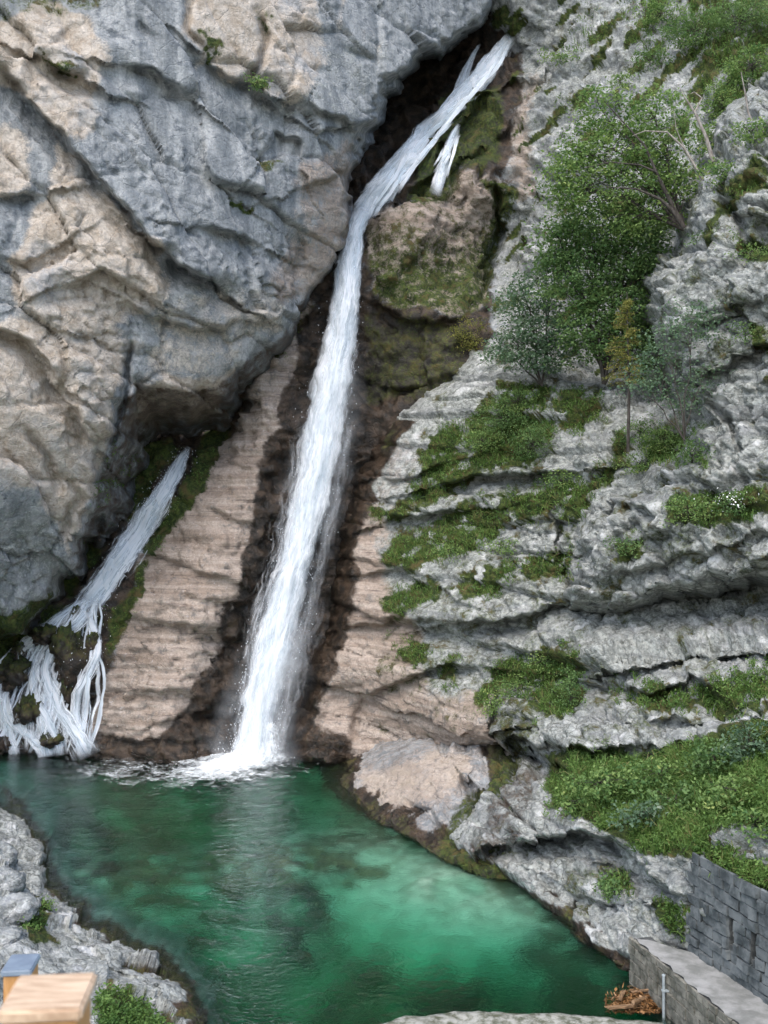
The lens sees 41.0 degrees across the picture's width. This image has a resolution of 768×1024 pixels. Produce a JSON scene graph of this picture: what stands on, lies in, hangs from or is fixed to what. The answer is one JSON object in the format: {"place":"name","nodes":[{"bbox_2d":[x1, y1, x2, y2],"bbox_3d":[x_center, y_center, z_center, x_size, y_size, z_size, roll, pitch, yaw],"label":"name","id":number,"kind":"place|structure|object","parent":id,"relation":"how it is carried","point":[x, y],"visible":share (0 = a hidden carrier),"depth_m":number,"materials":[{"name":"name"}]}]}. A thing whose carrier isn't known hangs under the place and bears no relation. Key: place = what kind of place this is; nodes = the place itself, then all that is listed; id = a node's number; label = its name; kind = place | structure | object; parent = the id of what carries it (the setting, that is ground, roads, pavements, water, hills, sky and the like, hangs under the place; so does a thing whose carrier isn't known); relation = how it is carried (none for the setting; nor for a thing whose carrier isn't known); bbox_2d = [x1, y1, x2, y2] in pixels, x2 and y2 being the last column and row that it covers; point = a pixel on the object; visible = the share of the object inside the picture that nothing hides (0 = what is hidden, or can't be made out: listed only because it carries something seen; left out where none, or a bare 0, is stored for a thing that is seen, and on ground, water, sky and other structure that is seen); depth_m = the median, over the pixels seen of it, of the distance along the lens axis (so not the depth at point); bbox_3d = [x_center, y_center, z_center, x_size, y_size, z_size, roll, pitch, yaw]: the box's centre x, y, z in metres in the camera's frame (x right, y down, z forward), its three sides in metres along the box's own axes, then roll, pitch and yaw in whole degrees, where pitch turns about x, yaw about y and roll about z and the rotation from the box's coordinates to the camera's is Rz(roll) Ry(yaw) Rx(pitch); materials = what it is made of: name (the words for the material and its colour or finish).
{"place":"outdoors","nodes":[
{"label":"outdoors","id":0,"kind":"place"},
{"bbox_2d":[1,954,40,1002],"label":"railing post","id":1,"kind":"object","parent":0,"point":[15,967],"visible":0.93,"depth_m":5.14,"materials":[{"name":"blue metal"}]},
{"bbox_2d":[0,973,96,1023],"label":"railing post","id":2,"kind":"object","parent":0,"point":[50,999],"visible":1,"depth_m":2.23,"materials":[{"name":"brown wood"}]},
{"bbox_2d":[18,893,174,1023],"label":"grass","id":3,"kind":"structure","parent":0,"point":[104,998],"depth_m":22.92,"materials":[{"name":"green plant"}]},
{"bbox_2d":[0,801,203,1023],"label":"bank","id":4,"kind":"structure","parent":0,"point":[64,941],"depth_m":26.51,"materials":[{"name":"stone"}]},
{"bbox_2d":[0,841,18,863],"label":"grey boulder","id":5,"kind":"object","parent":4,"relation":"on","point":[7,850],"visible":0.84,"depth_m":32.13,"materials":[{"name":"stone"}]},
{"bbox_2d":[0,865,25,892],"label":"grey boulder","id":6,"kind":"object","parent":4,"relation":"on","point":[12,880],"visible":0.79,"depth_m":29.17,"materials":[{"name":"stone"}]},
{"bbox_2d":[0,925,26,946],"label":"grey boulder","id":7,"kind":"object","parent":4,"relation":"on","point":[11,934],"visible":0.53,"depth_m":25.19,"materials":[{"name":"stone"}]},
{"bbox_2d":[0,892,41,924],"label":"grey boulder","id":8,"kind":"object","parent":4,"relation":"on","point":[15,908],"visible":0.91,"depth_m":26.85,"materials":[{"name":"stone"}]},
{"bbox_2d":[145,996,157,1004],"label":"grey boulder","id":9,"kind":"object","parent":4,"relation":"on","point":[153,1001],"visible":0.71,"depth_m":24.38,"materials":[{"name":"stone"}]},
{"bbox_2d":[0,0,492,640],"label":"cliff","id":10,"kind":"structure","parent":0,"point":[176,202],"depth_m":48.05,"materials":[{"name":"stone"}]},
{"bbox_2d":[240,72,272,92],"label":"shrub","id":11,"kind":"object","parent":10,"relation":"on","point":[257,79],"visible":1,"depth_m":49.06,"materials":[{"name":"green plant"}]},
{"bbox_2d":[0,743,673,1023],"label":"water","id":12,"kind":"structure","parent":0,"point":[288,888],"depth_m":31.72,"materials":[{"name":"green liquid"}]},
{"bbox_2d":[383,1011,662,1023],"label":"weir kerb","id":13,"kind":"structure","parent":12,"relation":"in","point":[473,1017],"depth_m":23.50,"materials":[{"name":"stone"}]},
{"bbox_2d":[603,983,661,1014],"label":"leaf litter","id":14,"kind":"object","parent":12,"relation":"on","point":[648,1006],"visible":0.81,"depth_m":24.86,"materials":[{"name":"brown plant"}]},
{"bbox_2d":[618,990,625,1000],"bbox_3d":[5.866,11.900,25.302,0.112,0.091,0.621,6,-3,22],"label":"driftwood","id":15,"kind":"object","parent":14,"relation":"on","point":[621,995],"visible":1,"depth_m":25.22,"materials":[{"name":"brown wood"}]},
{"bbox_2d":[605,1003,641,1009],"bbox_3d":[5.923,11.882,24.700,1.311,0.064,0.174,6,0,-20],"label":"driftwood","id":16,"kind":"object","parent":14,"relation":"on","point":[622,1006],"visible":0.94,"depth_m":24.58,"materials":[{"name":"brown wood"}]},
{"bbox_2d":[631,996,647,1004],"bbox_3d":[6.172,11.778,24.788,0.111,0.092,0.804,12,-4,40],"label":"driftwood","id":17,"kind":"object","parent":14,"relation":"on","point":[637,1000],"visible":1,"depth_m":24.68,"materials":[{"name":"brown wood"}]},
{"bbox_2d":[631,989,648,992],"bbox_3d":[6.494,11.800,25.356,0.914,0.091,0.153,-26,-32,37],"label":"driftwood","id":18,"kind":"object","parent":14,"relation":"on","point":[641,990],"visible":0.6,"depth_m":25.40,"materials":[{"name":"brown wood"}]},
{"bbox_2d":[628,936,738,1023],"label":"wall","id":19,"kind":"structure","parent":12,"relation":"in","point":[685,1003],"depth_m":24.23,"materials":[{"name":"stone"}]},
{"bbox_2d":[661,974,668,1017],"bbox_3d":[6.688,11.780,24.374,0.200,1.640,0.100,0,0,0],"label":"pipe post","id":20,"kind":"object","parent":19,"relation":"attached to","point":[663,990],"visible":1,"depth_m":24.34,"materials":[{"name":"grey metal"}]},
{"bbox_2d":[633,937,767,1023],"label":"path","id":21,"kind":"structure","parent":19,"relation":"on","point":[732,999],"depth_m":23.45,"materials":[{"name":"concrete"}]},
{"bbox_2d":[685,852,767,1004],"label":"block wall","id":22,"kind":"structure","parent":21,"relation":"on","point":[740,957],"depth_m":23.85,"materials":[{"name":"grey stone"}]},
{"bbox_2d":[0,0,767,764],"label":"gully","id":23,"kind":"object","parent":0,"point":[434,268],"visible":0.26,"depth_m":55.88,"materials":[{"name":"stone"}]},
{"bbox_2d":[0,731,10,754],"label":"mossy rock","id":24,"kind":"object","parent":23,"relation":"on","point":[5,744],"visible":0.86,"depth_m":50.76,"materials":[{"name":"stone"}]},
{"bbox_2d":[0,652,31,693],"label":"mossy rock","id":25,"kind":"object","parent":23,"relation":"on","point":[13,674],"visible":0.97,"depth_m":51.47,"materials":[{"name":"stone"}]},
{"bbox_2d":[9,640,31,660],"bbox_3d":[-18.510,7.142,52.387,1.186,1.184,1.010,0,0,-30],"label":"mossy rock","id":26,"kind":"object","parent":23,"relation":"on","point":[18,646],"visible":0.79,"depth_m":52.07,"materials":[{"name":"stone"}]},
{"bbox_2d":[12,693,43,729],"bbox_3d":[-17.637,9.987,50.897,1.423,1.924,1.734,0,0,-34],"label":"mossy rock","id":27,"kind":"object","parent":23,"relation":"on","point":[26,710],"visible":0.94,"depth_m":50.48,"materials":[{"name":"stone"}]},
{"bbox_2d":[28,623,56,646],"bbox_3d":[-16.781,6.208,51.984,2.000,1.236,2.071,0,0,38],"label":"mossy rock","id":28,"kind":"object","parent":23,"relation":"on","point":[41,635],"visible":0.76,"depth_m":51.27,"materials":[{"name":"stone"}]},
{"bbox_2d":[39,731,64,749],"bbox_3d":[-16.240,11.265,50.391,1.334,1.025,1.416,0,0,-40],"label":"mossy rock","id":29,"kind":"object","parent":23,"relation":"on","point":[50,742],"visible":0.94,"depth_m":50.02,"materials":[{"name":"stone"}]},
{"bbox_2d":[60,677,75,707],"bbox_3d":[-15.738,8.944,51.147,0.796,1.806,1.065,0,0,0],"label":"mossy rock","id":30,"kind":"object","parent":23,"relation":"on","point":[65,692],"visible":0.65,"depth_m":50.78,"materials":[{"name":"stone"}]},
{"bbox_2d":[49,620,89,693],"bbox_3d":[-15.577,7.506,51.543,2.251,4.310,2.523,0,0,-27],"label":"mossy rock","id":31,"kind":"object","parent":23,"relation":"on","point":[66,642],"visible":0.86,"depth_m":50.76,"materials":[{"name":"stone"}]},
{"bbox_2d":[69,605,83,623],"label":"mossy rock","id":32,"kind":"object","parent":23,"relation":"on","point":[76,607],"visible":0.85,"depth_m":51.96,"materials":[{"name":"stone"}]},
{"bbox_2d":[85,631,101,654],"bbox_3d":[-14.499,6.728,51.172,0.744,1.555,0.797,0,0,0],"label":"mossy rock","id":33,"kind":"object","parent":23,"relation":"on","point":[91,642],"visible":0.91,"depth_m":50.92,"materials":[{"name":"stone"}]},
{"bbox_2d":[0,448,195,754],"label":"waterfall","id":34,"kind":"structure","parent":23,"relation":"on","point":[123,556],"depth_m":51.53,"materials":[{"name":"liquid"}]},
{"bbox_2d":[19,312,304,648],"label":"grass","id":35,"kind":"structure","parent":23,"relation":"on","point":[102,480],"depth_m":52.35,"materials":[{"name":"green plant"}]},
{"bbox_2d":[109,37,512,781],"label":"waterfall","id":36,"kind":"structure","parent":23,"relation":"on","point":[331,381],"depth_m":53.24,"materials":[{"name":"liquid"}]},
{"bbox_2d":[432,127,458,189],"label":"waterfall","id":37,"kind":"structure","parent":23,"relation":"on","point":[443,169],"depth_m":59.46,"materials":[{"name":"liquid"}]},
{"bbox_2d":[447,315,493,353],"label":"shrub","id":38,"kind":"object","parent":23,"relation":"on","point":[468,337],"visible":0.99,"depth_m":55.08,"materials":[{"name":"green plant"}]},
{"bbox_2d":[531,46,582,66],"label":"shrub","id":39,"kind":"object","parent":23,"relation":"on","point":[557,56],"visible":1,"depth_m":59.77,"materials":[{"name":"green plant"}]},
{"bbox_2d":[603,71,640,88],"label":"shrub","id":40,"kind":"object","parent":23,"relation":"on","point":[621,76],"visible":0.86,"depth_m":56.17,"materials":[{"name":"green plant"}]},
{"bbox_2d":[518,0,767,210],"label":"grass","id":41,"kind":"structure","parent":23,"relation":"on","point":[710,44],"depth_m":55.32,"materials":[{"name":"green plant"}]},
{"bbox_2d":[625,46,675,71],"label":"shrub","id":42,"kind":"object","parent":23,"relation":"on","point":[653,54],"visible":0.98,"depth_m":56.07,"materials":[{"name":"green plant"}]},
{"bbox_2d":[633,207,670,251],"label":"shrub","id":43,"kind":"object","parent":23,"relation":"on","point":[654,229],"visible":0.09,"depth_m":50.34,"materials":[{"name":"green plant"}]},
{"bbox_2d":[624,0,699,28],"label":"shrub","id":44,"kind":"object","parent":23,"relation":"on","point":[646,20],"visible":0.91,"depth_m":57.12,"materials":[{"name":"green plant"}]},
{"bbox_2d":[648,7,732,50],"bbox_3d":[16.559,-25.806,55.161,3.772,2.262,3.187,0,0,-17],"label":"shrub","id":45,"kind":"object","parent":23,"relation":"on","point":[694,31],"visible":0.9,"depth_m":55.08,"materials":[{"name":"green plant"}]},
{"bbox_2d":[701,0,767,40],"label":"shrub","id":46,"kind":"object","parent":23,"relation":"on","point":[749,16],"visible":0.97,"depth_m":54.07,"materials":[{"name":"green plant"}]},
{"bbox_2d":[713,41,767,86],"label":"shrub","id":47,"kind":"object","parent":23,"relation":"on","point":[734,63],"visible":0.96,"depth_m":52.11,"materials":[{"name":"green plant"}]},
{"bbox_2d":[283,325,767,971],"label":"ledge cliff","id":48,"kind":"structure","parent":0,"point":[365,691],"depth_m":45.01,"materials":[{"name":"stone"}]},
{"bbox_2d":[425,541,463,562],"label":"shrub","id":49,"kind":"object","parent":48,"relation":"on","point":[448,549],"visible":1,"depth_m":47.71,"materials":[{"name":"green plant"}]},
{"bbox_2d":[457,427,510,452],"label":"shrub","id":50,"kind":"object","parent":48,"relation":"on","point":[480,441],"visible":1,"depth_m":48.88,"materials":[{"name":"green plant"}]},
{"bbox_2d":[473,688,506,718],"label":"shrub","id":51,"kind":"object","parent":48,"relation":"on","point":[491,706],"visible":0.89,"depth_m":42.12,"materials":[{"name":"green plant"}]},
{"bbox_2d":[476,537,522,555],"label":"shrub","id":52,"kind":"object","parent":48,"relation":"on","point":[503,547],"visible":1,"depth_m":46.45,"materials":[{"name":"green plant"}]},
{"bbox_2d":[471,406,534,433],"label":"shrub","id":53,"kind":"object","parent":48,"relation":"on","point":[500,419],"visible":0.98,"depth_m":48.89,"materials":[{"name":"green plant"}]},
{"bbox_2d":[487,388,540,414],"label":"shrub","id":54,"kind":"object","parent":48,"relation":"on","point":[519,395],"visible":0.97,"depth_m":48.80,"materials":[{"name":"green plant"}]},
{"bbox_2d":[488,674,541,701],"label":"shrub","id":55,"kind":"object","parent":48,"relation":"on","point":[517,686],"visible":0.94,"depth_m":42.69,"materials":[{"name":"green plant"}]},
{"bbox_2d":[495,417,560,466],"bbox_3d":[6.729,-3.208,47.350,3.136,2.428,2.519,0,0,0],"label":"shrub","id":56,"kind":"object","parent":48,"relation":"on","point":[534,437],"visible":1,"depth_m":47.17,"materials":[{"name":"green plant"}]},
{"bbox_2d":[474,247,594,386],"bbox_3d":[7.305,-9.257,48.544,5.389,6.562,4.858,0,0,-41],"label":"grey leaved tree","id":57,"kind":"object","parent":48,"relation":"on","point":[541,342],"visible":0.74,"depth_m":48.24,"materials":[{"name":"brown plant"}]},
{"bbox_2d":[522,651,563,673],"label":"shrub","id":58,"kind":"object","parent":48,"relation":"on","point":[546,661],"visible":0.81,"depth_m":42.39,"materials":[{"name":"green plant"}]},
{"bbox_2d":[539,469,581,492],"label":"shrub","id":59,"kind":"object","parent":48,"relation":"on","point":[559,482],"visible":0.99,"depth_m":45.65,"materials":[{"name":"green plant"}]},
{"bbox_2d":[545,667,589,712],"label":"shrub","id":60,"kind":"object","parent":48,"relation":"on","point":[569,688],"visible":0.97,"depth_m":39.05,"materials":[{"name":"green plant"}]},
{"bbox_2d":[369,378,767,941],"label":"grass","id":61,"kind":"structure","parent":48,"relation":"on","point":[727,850],"depth_m":44.47,"materials":[{"name":"green plant"}]},
{"bbox_2d":[543,784,594,820],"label":"shrub","id":62,"kind":"object","parent":48,"relation":"on","point":[571,803],"visible":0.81,"depth_m":31.77,"materials":[{"name":"green plant"}]},
{"bbox_2d":[558,761,645,805],"bbox_3d":[6.684,8.270,31.128,2.767,1.146,1.949,0,0,-10],"label":"shrub","id":63,"kind":"object","parent":48,"relation":"on","point":[606,776],"visible":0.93,"depth_m":31.00,"materials":[{"name":"green plant"}]},
{"bbox_2d":[592,869,634,902],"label":"shrub","id":64,"kind":"object","parent":48,"relation":"on","point":[608,887],"visible":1,"depth_m":28.45,"materials":[{"name":"green plant"}]},
{"bbox_2d":[608,451,659,475],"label":"shrub","id":65,"kind":"object","parent":48,"relation":"on","point":[638,466],"visible":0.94,"depth_m":43.16,"materials":[{"name":"green plant"}]},
{"bbox_2d":[615,411,668,446],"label":"shrub","id":66,"kind":"object","parent":48,"relation":"on","point":[639,429],"visible":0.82,"depth_m":44.10,"materials":[{"name":"green plant"}]},
{"bbox_2d":[538,714,767,876],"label":"grass","id":67,"kind":"structure","parent":48,"relation":"on","point":[670,825],"depth_m":28.94,"materials":[{"name":"green plant"}]},
{"bbox_2d":[602,797,668,832],"bbox_3d":[7.083,8.453,28.554,1.885,0.903,1.744,0,0,0],"label":"shrub","id":68,"kind":"object","parent":67,"relation":"on","point":[641,812],"visible":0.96,"depth_m":28.49,"materials":[{"name":"green plant"}]},
{"bbox_2d":[617,757,690,799],"bbox_3d":[8.226,7.725,30.280,2.597,1.131,1.986,0,0,0],"label":"shrub","id":69,"kind":"object","parent":48,"relation":"on","point":[659,766],"visible":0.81,"depth_m":30.23,"materials":[{"name":"green plant"}]},
{"bbox_2d":[630,778,711,812],"bbox_3d":[8.122,8.085,28.845,2.291,1.127,1.982,0,0,0],"label":"shrub","id":70,"kind":"object","parent":48,"relation":"on","point":[685,790],"visible":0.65,"depth_m":28.78,"materials":[{"name":"green plant"}]},
{"bbox_2d":[676,733,742,781],"bbox_3d":[9.385,7.029,29.407,2.209,1.383,2.010,0,0,-28],"label":"shrub","id":71,"kind":"object","parent":48,"relation":"on","point":[704,753],"visible":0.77,"depth_m":29.14,"materials":[{"name":"green plant"}]},
{"bbox_2d":[686,772,756,815],"bbox_3d":[9.137,7.300,26.469,2.635,1.012,2.019,0,0,0],"label":"shrub","id":72,"kind":"object","parent":48,"relation":"on","point":[720,792],"visible":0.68,"depth_m":26.43,"materials":[{"name":"green plant"}]},
{"bbox_2d":[709,717,767,764],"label":"shrub","id":73,"kind":"object","parent":48,"relation":"on","point":[746,744],"visible":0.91,"depth_m":28.81,"materials":[{"name":"green plant"}]},
{"bbox_2d":[721,797,767,846],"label":"shrub","id":74,"kind":"object","parent":48,"relation":"on","point":[755,829],"visible":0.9,"depth_m":23.87,"materials":[{"name":"green plant"}]},
{"bbox_2d":[562,71,767,615],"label":"crag","id":75,"kind":"structure","parent":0,"point":[687,560],"depth_m":38.33,"materials":[{"name":"stone"}]},
{"bbox_2d":[519,187,680,384],"bbox_3d":[9.926,-10.149,46.436,7.642,8.664,4.736,0,0,0],"label":"leafy tree","id":76,"kind":"object","parent":75,"relation":"on","point":[591,261],"visible":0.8,"depth_m":46.07,"materials":[{"name":"green plant"}]},
{"bbox_2d":[524,81,715,249],"bbox_3d":[10.330,-15.068,44.508,8.503,7.074,3.853,0,0,0],"label":"leaning tree","id":77,"kind":"object","parent":75,"relation":"on","point":[658,189],"visible":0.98,"depth_m":44.16,"materials":[{"name":"green plant"}]},
{"bbox_2d":[601,298,645,451],"bbox_3d":[9.427,-5.521,40.459,1.795,6.311,1.824,0,0,27],"label":"conifer","id":78,"kind":"object","parent":75,"relation":"on","point":[623,326],"visible":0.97,"depth_m":40.47,"materials":[{"name":"green plant"}]},
{"bbox_2d":[603,536,649,557],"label":"shrub","id":79,"kind":"object","parent":75,"relation":"on","point":[624,542],"visible":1,"depth_m":38.08,"materials":[{"name":"green plant"}]},
{"bbox_2d":[632,422,687,455],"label":"shrub","id":80,"kind":"object","parent":75,"relation":"on","point":[660,440],"visible":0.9,"depth_m":43.17,"materials":[{"name":"green plant"}]},
{"bbox_2d":[600,296,736,439],"bbox_3d":[10.483,-5.244,37.525,5.053,5.330,3.178,0,0,0],"label":"slim tree","id":81,"kind":"object","parent":75,"relation":"on","point":[650,387],"visible":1,"depth_m":37.27,"materials":[{"name":"green plant"}]},
{"bbox_2d":[633,112,703,180],"bbox_3d":[11.836,-15.278,42.800,3.008,2.951,0.124,0,0,0],"label":"dead tree","id":82,"kind":"object","parent":75,"relation":"on","point":[685,150],"visible":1,"depth_m":42.77,"materials":[{"name":"grey wood"}]},
{"bbox_2d":[655,492,720,527],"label":"shrub","id":83,"kind":"object","parent":75,"relation":"on","point":[672,507],"visible":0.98,"depth_m":35.85,"materials":[{"name":"green plant"}]},
{"bbox_2d":[683,230,703,246],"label":"shrub","id":84,"kind":"object","parent":75,"relation":"on","point":[697,235],"visible":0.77,"depth_m":40.59,"materials":[{"name":"green plant"}]},
{"bbox_2d":[668,438,719,464],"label":"shrub","id":85,"kind":"object","parent":75,"relation":"on","point":[692,452],"visible":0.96,"depth_m":37.44,"materials":[{"name":"green plant"}]},
{"bbox_2d":[678,84,714,162],"bbox_3d":[12.925,-16.086,42.500,1.535,3.258,0.190,0,0,0],"label":"dead tree","id":86,"kind":"object","parent":75,"relation":"on","point":[709,149],"visible":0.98,"depth_m":42.46,"materials":[{"name":"grey wood"}]},
{"bbox_2d":[688,120,716,160],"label":"shrub","id":87,"kind":"object","parent":75,"relation":"on","point":[710,132],"visible":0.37,"depth_m":47.60,"materials":[{"name":"green plant"}]},
{"bbox_2d":[690,157,735,193],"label":"shrub","id":88,"kind":"object","parent":75,"relation":"on","point":[716,169],"visible":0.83,"depth_m":40.01,"materials":[{"name":"green plant"}]},
{"bbox_2d":[699,76,744,121],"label":"shrub","id":89,"kind":"object","parent":75,"relation":"on","point":[728,100],"visible":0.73,"depth_m":51.74,"materials":[{"name":"green plant"}]},
{"bbox_2d":[694,488,758,519],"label":"shrub","id":90,"kind":"object","parent":75,"relation":"on","point":[736,504],"visible":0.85,"depth_m":34.89,"materials":[{"name":"green plant"}]},
{"bbox_2d":[718,116,767,150],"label":"shrub","id":91,"kind":"object","parent":75,"relation":"on","point":[753,126],"visible":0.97,"depth_m":39.05,"materials":[{"name":"green plant"}]},
{"bbox_2d":[721,242,767,264],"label":"shrub","id":92,"kind":"object","parent":75,"relation":"on","point":[755,251],"visible":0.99,"depth_m":37.46,"materials":[{"name":"green plant"}]},
{"bbox_2d":[725,318,765,345],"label":"shrub","id":93,"kind":"object","parent":75,"relation":"on","point":[744,332],"visible":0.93,"depth_m":36.74,"materials":[{"name":"green plant"}]},
{"bbox_2d":[741,72,751,120],"bbox_3d":[14.744,-16.558,41.500,0.666,2.449,0.114,0,0,0],"label":"dead tree","id":94,"kind":"object","parent":75,"relation":"on","point":[748,112],"visible":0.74,"depth_m":41.48,"materials":[{"name":"grey wood"}]},
{"bbox_2d":[617,151,767,556],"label":"grass","id":95,"kind":"structure","parent":0,"point":[714,509],"depth_m":36.59,"materials":[{"name":"green plant"}]},
{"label":"ground","id":96,"kind":"structure","parent":0,"visible":0},
{"bbox_2d":[340,737,526,878],"bbox_3d":[2.264,12.708,44.442,11.370,6.622,21.754,0,0,0],"label":"boulder","id":97,"kind":"object","parent":96,"relation":"on","point":[425,793],"visible":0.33,"depth_m":40.22,"materials":[{"name":"stone"}]}
]}

